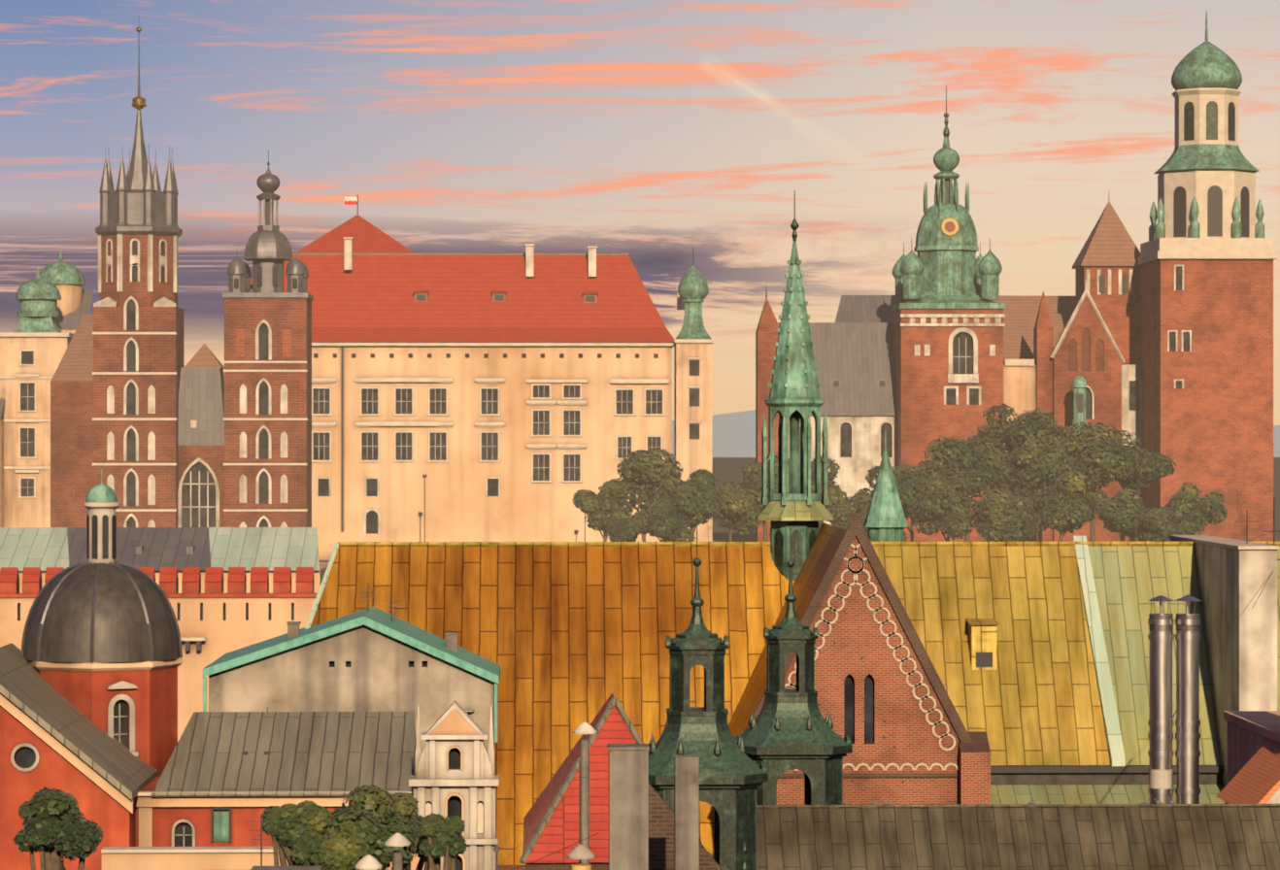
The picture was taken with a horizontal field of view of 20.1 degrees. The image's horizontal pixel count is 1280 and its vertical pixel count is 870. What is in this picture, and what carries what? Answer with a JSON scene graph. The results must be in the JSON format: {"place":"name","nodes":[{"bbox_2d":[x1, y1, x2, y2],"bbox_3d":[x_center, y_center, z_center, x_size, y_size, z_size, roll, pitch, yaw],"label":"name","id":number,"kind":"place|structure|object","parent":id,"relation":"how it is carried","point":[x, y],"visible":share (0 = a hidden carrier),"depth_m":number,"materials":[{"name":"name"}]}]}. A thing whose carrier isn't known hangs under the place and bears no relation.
{"place":"outdoors","nodes":[
{"label":"outdoors","id":0,"kind":"place"},
{"bbox_2d":[0,336,71,527],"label":"castle walls","id":1,"kind":"structure","parent":0,"point":[53,346],"depth_m":522.54,"materials":[{"name":"beige paint"}]},
{"bbox_2d":[20,351,34,496],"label":"windows","id":2,"kind":"structure","parent":1,"relation":"in","point":[28,356],"depth_m":522.89,"materials":[{"name":"black glass"}]},
{"bbox_2d":[18,349,36,496],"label":"window frames","id":3,"kind":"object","parent":1,"relation":"attached to","point":[19,427],"depth_m":522.47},
{"bbox_2d":[12,787,103,869],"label":"tree","id":4,"kind":"object","parent":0,"point":[50,816],"depth_m":109.64,"materials":[{"name":"green plant"}]},
{"bbox_2d":[35,667,177,775],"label":"domed church walls","id":5,"kind":"structure","parent":0,"point":[89,695],"depth_m":139.09,"materials":[{"name":"red paint"}]},
{"bbox_2d":[10,694,231,846],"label":"window frames","id":6,"kind":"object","parent":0,"point":[125,697],"depth_m":133.39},
{"bbox_2d":[15,699,229,846],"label":"windows","id":7,"kind":"structure","parent":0,"point":[25,757],"depth_m":133.60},
{"bbox_2d":[93,306,184,527],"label":"st mary walls","id":8,"kind":"structure","parent":0,"point":[108,322],"depth_m":397.45,"materials":[{"name":"red brick"}]},
{"bbox_2d":[105,237,287,527],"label":"window frames","id":9,"kind":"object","parent":8,"relation":"attached to","point":[162,259],"depth_m":397.72,"materials":[{"name":"beige stone"}]},
{"bbox_2d":[127,240,269,527],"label":"windows","id":10,"kind":"structure","parent":8,"relation":"in","point":[263,399],"depth_m":398.28,"materials":[{"name":"black glass"}]},
{"bbox_2d":[100,234,177,306],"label":"st mary walls","id":11,"kind":"structure","parent":0,"point":[118,298],"depth_m":398.24,"materials":[{"name":"red brick"}]},
{"bbox_2d":[0,567,316,650],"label":"battlement wall","id":12,"kind":"structure","parent":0,"point":[32,580],"depth_m":198.42,"materials":[{"name":"red brick"}]},
{"bbox_2d":[0,592,317,741],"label":"crenel walls","id":13,"kind":"structure","parent":0,"point":[236,629],"depth_m":198.24,"materials":[{"name":"beige paint"}]},
{"bbox_2d":[18,603,294,620],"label":"battlement openings","id":14,"kind":"object","parent":13,"relation":"in","point":[224,611],"depth_m":198.82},
{"bbox_2d":[0,527,328,593],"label":"roof","id":15,"kind":"structure","parent":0,"point":[180,548],"depth_m":215.58,"materials":[{"name":"metal"}]},
{"bbox_2d":[101,846,424,869],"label":"court wall","id":16,"kind":"structure","parent":0,"point":[181,858],"depth_m":120.45,"materials":[{"name":"beige paint"}]},
{"bbox_2d":[262,800,332,866],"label":"tree","id":17,"kind":"object","parent":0,"point":[304,824],"depth_m":109.18,"materials":[{"name":"green plant"}]},
{"bbox_2d":[289,829,370,869],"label":"tree","id":18,"kind":"object","parent":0,"point":[334,851],"visible":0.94,"depth_m":108.16,"materials":[{"name":"green plant"}]},
{"bbox_2d":[202,592,500,742],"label":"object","id":19,"kind":"object","parent":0,"point":[450,650],"visible":0.75,"depth_m":163.77,"materials":[{"name":"green metal"}]},
{"bbox_2d":[324,783,419,869],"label":"tree","id":20,"kind":"object","parent":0,"point":[377,828],"depth_m":109.30,"materials":[{"name":"green plant"}]},
{"bbox_2d":[383,792,425,869],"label":"tree","id":21,"kind":"object","parent":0,"point":[405,803],"depth_m":111.20,"materials":[{"name":"green plant"}]},
{"bbox_2d":[248,760,597,869],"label":"roof clutter","id":22,"kind":"object","parent":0,"point":[496,849],"visible":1,"depth_m":74.73,"materials":[{"name":"grey metal"}]},
{"bbox_2d":[418,813,467,869],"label":"tree","id":23,"kind":"object","parent":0,"point":[440,829],"depth_m":108.39,"materials":[{"name":"green plant"}]},
{"bbox_2d":[408,700,499,869],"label":"bell tower","id":24,"kind":"structure","parent":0,"point":[454,721],"depth_m":129.57,"materials":[{"name":"beige stone"}]},
{"bbox_2d":[425,740,483,778],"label":"domed church walls","id":25,"kind":"structure","parent":0,"point":[443,747],"depth_m":129.71,"materials":[{"name":"white paint"}]},
{"bbox_2d":[425,747,483,869],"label":"windows","id":26,"kind":"structure","parent":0,"point":[454,805],"depth_m":130.06,"materials":[{"name":"black glass"}]},
{"bbox_2d":[413,785,496,869],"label":"domed church walls","id":27,"kind":"structure","parent":0,"point":[446,791],"depth_m":129.71,"materials":[{"name":"beige paint"}]},
{"bbox_2d":[444,745,465,869],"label":"window frames","id":28,"kind":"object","parent":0,"point":[462,811],"depth_m":129.63,"materials":[{"name":"beige stone"}]},
{"bbox_2d":[311,345,672,560],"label":"castle walls","id":29,"kind":"structure","parent":0,"point":[478,509],"depth_m":518.37,"materials":[{"name":"beige paint"}]},
{"bbox_2d":[250,195,684,341],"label":"roof","id":30,"kind":"structure","parent":29,"relation":"on","point":[442,304],"depth_m":525.34,"materials":[{"name":"red tile"}]},
{"bbox_2d":[313,353,662,533],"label":"windows","id":31,"kind":"structure","parent":29,"relation":"in","point":[372,516],"depth_m":518.81,"materials":[{"name":"black glass"}]},
{"bbox_2d":[311,383,664,534],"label":"window frames","id":32,"kind":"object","parent":29,"relation":"attached to","point":[378,512],"depth_m":518.33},
{"bbox_2d":[519,693,703,869],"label":"roof","id":33,"kind":"structure","parent":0,"point":[557,828],"depth_m":121.27,"materials":[{"name":"tile"}]},
{"bbox_2d":[0,28,1279,561],"bbox_3d":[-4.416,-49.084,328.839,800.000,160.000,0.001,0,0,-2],"label":"haze","id":34,"kind":"object","parent":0,"point":[655,384],"depth_m":328.90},
{"bbox_2d":[0,0,1279,425],"label":"sky","id":35,"kind":"structure","parent":0,"point":[654,132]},
{"bbox_2d":[648,783,722,869],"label":"brick party wall","id":36,"kind":"structure","parent":0,"point":[661,834],"depth_m":74.88,"materials":[{"name":"brown brick"}]},
{"bbox_2d":[648,521,768,869],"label":"turret","id":37,"kind":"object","parent":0,"point":[732,775],"depth_m":114.93,"materials":[{"name":"green metal"}]},
{"bbox_2d":[728,522,846,737],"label":"roof edge","id":38,"kind":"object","parent":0,"point":[819,559],"depth_m":166.55,"materials":[{"name":"brown metal"}]},
{"bbox_2d":[304,536,1279,865],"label":"roof","id":39,"kind":"structure","parent":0,"point":[1037,653],"depth_m":172.28,"materials":[{"name":"yellow metal"}]},
{"bbox_2d":[756,190,833,580],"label":"spire","id":40,"kind":"structure","parent":39,"relation":"on","point":[798,512],"depth_m":174.38,"materials":[{"name":"green metal"}]},
{"bbox_2d":[319,519,1279,562],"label":"wawel hill","id":41,"kind":"structure","parent":0,"point":[722,532],"depth_m":643.49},
{"bbox_2d":[572,478,633,541],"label":"tree","id":42,"kind":"object","parent":41,"relation":"on","point":[584,505],"depth_m":458.97,"materials":[{"name":"green plant"}]},
{"bbox_2d":[606,509,648,541],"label":"tree","id":43,"kind":"object","parent":41,"relation":"on","point":[637,523],"depth_m":447.77,"materials":[{"name":"green plant"}]},
{"bbox_2d":[608,448,683,541],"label":"tree","id":44,"kind":"object","parent":41,"relation":"on","point":[653,475],"depth_m":466.08,"materials":[{"name":"green plant"}]},
{"bbox_2d":[636,495,695,541],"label":"tree","id":45,"kind":"object","parent":41,"relation":"on","point":[657,528],"depth_m":448.91,"materials":[{"name":"green plant"}]},
{"bbox_2d":[659,469,723,535],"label":"tree","id":46,"kind":"object","parent":41,"relation":"on","point":[709,490],"depth_m":451.81,"materials":[{"name":"green plant"}]},
{"bbox_2d":[710,481,763,541],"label":"tree","id":47,"kind":"object","parent":41,"relation":"on","point":[734,494],"depth_m":465.23,"materials":[{"name":"green plant"}]},
{"bbox_2d":[740,453,789,541],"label":"tree","id":48,"kind":"object","parent":41,"relation":"on","point":[749,475],"depth_m":477.57,"materials":[{"name":"green plant"}]},
{"bbox_2d":[788,455,841,502],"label":"tree","id":49,"kind":"object","parent":41,"relation":"on","point":[830,482],"depth_m":486.78,"materials":[{"name":"green plant"}]},
{"bbox_2d":[820,487,873,529],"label":"tree","id":50,"kind":"object","parent":41,"relation":"on","point":[833,509],"depth_m":462.95,"materials":[{"name":"green plant"}]},
{"bbox_2d":[843,504,909,541],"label":"tree","id":51,"kind":"object","parent":41,"relation":"on","point":[864,515],"depth_m":456.65,"materials":[{"name":"green plant"}]},
{"bbox_2d":[864,459,951,541],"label":"tree","id":52,"kind":"object","parent":41,"relation":"on","point":[906,494],"depth_m":478.93,"materials":[{"name":"green plant"}]},
{"bbox_2d":[909,474,978,541],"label":"tree","id":53,"kind":"object","parent":41,"relation":"on","point":[958,508],"depth_m":458.57,"materials":[{"name":"green plant"}]},
{"bbox_2d":[923,436,1016,541],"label":"tree","id":54,"kind":"object","parent":41,"relation":"on","point":[949,461],"depth_m":493.78,"materials":[{"name":"green plant"}]},
{"bbox_2d":[973,488,1042,541],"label":"tree","id":55,"kind":"object","parent":41,"relation":"on","point":[1003,523],"depth_m":452.60,"materials":[{"name":"green plant"}]},
{"bbox_2d":[965,403,1078,541],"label":"tree","id":56,"kind":"object","parent":41,"relation":"on","point":[982,439],"depth_m":498.89,"materials":[{"name":"green plant"}]},
{"bbox_2d":[1005,438,1075,541],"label":"tree","id":57,"kind":"object","parent":41,"relation":"on","point":[1028,455],"depth_m":468.87,"materials":[{"name":"green plant"}]},
{"bbox_2d":[1032,470,1109,541],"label":"tree","id":58,"kind":"object","parent":41,"relation":"on","point":[1070,495],"depth_m":459.88,"materials":[{"name":"green plant"}]},
{"bbox_2d":[1040,420,1145,541],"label":"tree","id":59,"kind":"object","parent":41,"relation":"on","point":[1081,446],"depth_m":487.86,"materials":[{"name":"green plant"}]},
{"bbox_2d":[1096,488,1153,541],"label":"tree","id":60,"kind":"object","parent":41,"relation":"on","point":[1111,518],"depth_m":455.45,"materials":[{"name":"green plant"}]},
{"bbox_2d":[1116,448,1176,541],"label":"tree","id":61,"kind":"object","parent":41,"relation":"on","point":[1156,468],"depth_m":496.79,"materials":[{"name":"green plant"}]},
{"bbox_2d":[1139,506,1200,541],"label":"tree","id":62,"kind":"object","parent":41,"relation":"on","point":[1162,517],"depth_m":454.83,"materials":[{"name":"green plant"}]},
{"bbox_2d":[1161,482,1228,535],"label":"tree","id":63,"kind":"object","parent":41,"relation":"on","point":[1208,509],"depth_m":468.81,"materials":[{"name":"green plant"}]},
{"bbox_2d":[743,536,960,805],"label":"gold church gable walls","id":64,"kind":"structure","parent":0,"point":[856,635],"depth_m":157.19,"materials":[{"name":"brick"}]},
{"bbox_2d":[843,673,874,743],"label":"windows","id":65,"kind":"structure","parent":64,"relation":"in","point":[868,708],"depth_m":157.57,"materials":[{"name":"black glass"}]},
{"bbox_2d":[745,512,990,805],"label":"brick gable","id":66,"kind":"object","parent":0,"point":[973,768],"visible":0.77,"depth_m":157.05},
{"bbox_2d":[890,308,1003,541],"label":"cathedral walls","id":67,"kind":"structure","parent":0,"point":[960,421],"depth_m":560.38,"materials":[{"name":"red brick"}]},
{"bbox_2d":[672,457,1279,520],"bbox_3d":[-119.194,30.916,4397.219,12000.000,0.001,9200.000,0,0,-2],"label":"ground","id":68,"kind":"structure","parent":0,"point":[733,470],"depth_m":2837.78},
{"bbox_2d":[0,419,3,527],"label":"castle walls","id":69,"kind":"structure","parent":68,"relation":"on","point":[1,474],"depth_m":519.88,"materials":[{"name":"beige paint"}]},
{"bbox_2d":[0,249,93,498],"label":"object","id":70,"kind":"object","parent":68,"relation":"on","point":[42,280],"depth_m":525.65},
{"bbox_2d":[0,705,134,869],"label":"domed church walls","id":71,"kind":"structure","parent":68,"relation":"on","point":[111,816],"depth_m":131.27,"materials":[{"name":"red paint"}]},
{"bbox_2d":[50,27,313,527],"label":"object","id":72,"kind":"object","parent":68,"relation":"on","point":[147,218],"depth_m":400.65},
{"bbox_2d":[178,445,224,527],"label":"st mary walls","id":73,"kind":"structure","parent":68,"relation":"on","point":[204,451],"depth_m":400.15,"materials":[{"name":"red brick"}]},
{"bbox_2d":[0,469,416,846],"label":"domed church","id":74,"kind":"structure","parent":68,"relation":"on","point":[101,609],"depth_m":137.43,"materials":[{"name":"grey metal"}]},
{"bbox_2d":[134,774,374,846],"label":"domed church walls","id":75,"kind":"structure","parent":68,"relation":"on","point":[245,821],"depth_m":133.44,"materials":[{"name":"red paint"}]},
{"bbox_2d":[224,297,311,527],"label":"st mary walls","id":76,"kind":"structure","parent":68,"relation":"on","point":[253,319],"depth_m":397.86,"materials":[{"name":"red brick"}]},
{"bbox_2d":[250,865,322,869],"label":"parapets","id":77,"kind":"object","parent":68,"relation":"on","point":[312,867],"visible":1,"depth_m":69.59,"materials":[{"name":"white paint"}]},
{"bbox_2d":[208,624,495,753],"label":"grey house walls","id":78,"kind":"structure","parent":68,"relation":"on","point":[380,675],"depth_m":163.54,"materials":[{"name":"grey paint"}]},
{"bbox_2d":[329,661,427,667],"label":"vents","id":79,"kind":"object","parent":78,"relation":"in","point":[349,663],"visible":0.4,"depth_m":163.88,"materials":[{"name":"black"}]},
{"bbox_2d":[354,722,596,869],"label":"roof vents","id":80,"kind":"object","parent":68,"relation":"on","point":[583,853],"visible":1,"depth_m":80.74,"materials":[{"name":"metal"}]},
{"bbox_2d":[311,247,713,541],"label":"castle","id":81,"kind":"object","parent":68,"relation":"on","point":[702,392],"depth_m":517.53,"materials":[{"name":"beige paint"}]},
{"bbox_2d":[607,743,698,869],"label":"chimneys","id":82,"kind":"object","parent":68,"relation":"on","point":[628,806],"visible":1,"depth_m":68.86,"materials":[{"name":"grey concrete"}]},
{"bbox_2d":[498,765,1073,869],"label":"gold church","id":83,"kind":"structure","parent":68,"relation":"on","point":[505,867],"depth_m":164.49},
{"bbox_2d":[864,432,908,541],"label":"spire","id":84,"kind":"structure","parent":83,"relation":"on","point":[885,521],"depth_m":180.65,"materials":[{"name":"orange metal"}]},
{"bbox_2d":[732,537,852,805],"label":"turret","id":85,"kind":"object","parent":68,"relation":"on","point":[786,730],"depth_m":133.99,"materials":[{"name":"green metal"}]},
{"bbox_2d":[788,415,897,527],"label":"cathedral walls","id":86,"kind":"structure","parent":68,"relation":"on","point":[863,442],"depth_m":566.02,"materials":[{"name":"white paint"}]},
{"bbox_2d":[672,409,1279,457],"bbox_3d":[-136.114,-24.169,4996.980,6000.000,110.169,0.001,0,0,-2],"label":"hills","id":87,"kind":"structure","parent":68,"relation":"on","point":[732,421],"depth_m":5004.60,"materials":[{"name":"grey"}]},
{"bbox_2d":[755,11,1277,541],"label":"cathedral","id":88,"kind":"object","parent":68,"relation":"on","point":[1167,216],"depth_m":565.33,"materials":[{"name":"red brick"}]},
{"bbox_2d":[756,804,1279,869],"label":"roof","id":89,"kind":"structure","parent":68,"relation":"on","point":[1053,837],"depth_m":122.17,"materials":[{"name":"grey paint"}]},
{"bbox_2d":[870,799,1177,805],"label":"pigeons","id":90,"kind":"object","parent":89,"relation":"on","point":[1033,802],"visible":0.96,"depth_m":123.28,"materials":[{"name":"grey"}]},
{"bbox_2d":[1053,294,1121,541],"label":"cathedral walls","id":91,"kind":"structure","parent":68,"relation":"on","point":[1061,366],"depth_m":569.08,"materials":[{"name":"brick"}]},
{"bbox_2d":[1147,595,1201,804],"bbox_3d":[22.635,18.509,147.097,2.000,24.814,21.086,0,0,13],"label":"chimney pipes","id":92,"kind":"object","parent":68,"relation":"on","point":[1161,733],"visible":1,"depth_m":137.08,"materials":[{"name":"silver metal"}]},
{"bbox_2d":[1141,258,1273,541],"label":"cathedral walls","id":93,"kind":"structure","parent":68,"relation":"on","point":[1206,286],"depth_m":555.61,"materials":[{"name":"brick"}]},
{"bbox_2d":[1168,489,1279,787],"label":"fire wall","id":94,"kind":"structure","parent":68,"relation":"on","point":[1238,582],"depth_m":164.99,"materials":[{"name":"white paint"}]},
{"bbox_2d":[1215,710,1279,804],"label":"house","id":95,"kind":"structure","parent":68,"relation":"on","point":[1253,757],"depth_m":131.12,"materials":[{"name":"orange paint"}]},
{"bbox_2d":[810,265,1191,457],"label":"window frames","id":96,"kind":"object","parent":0,"point":[975,344],"depth_m":560.42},
{"bbox_2d":[840,266,1189,457],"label":"windows","id":97,"kind":"structure","parent":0,"point":[845,430],"depth_m":566.50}
]}

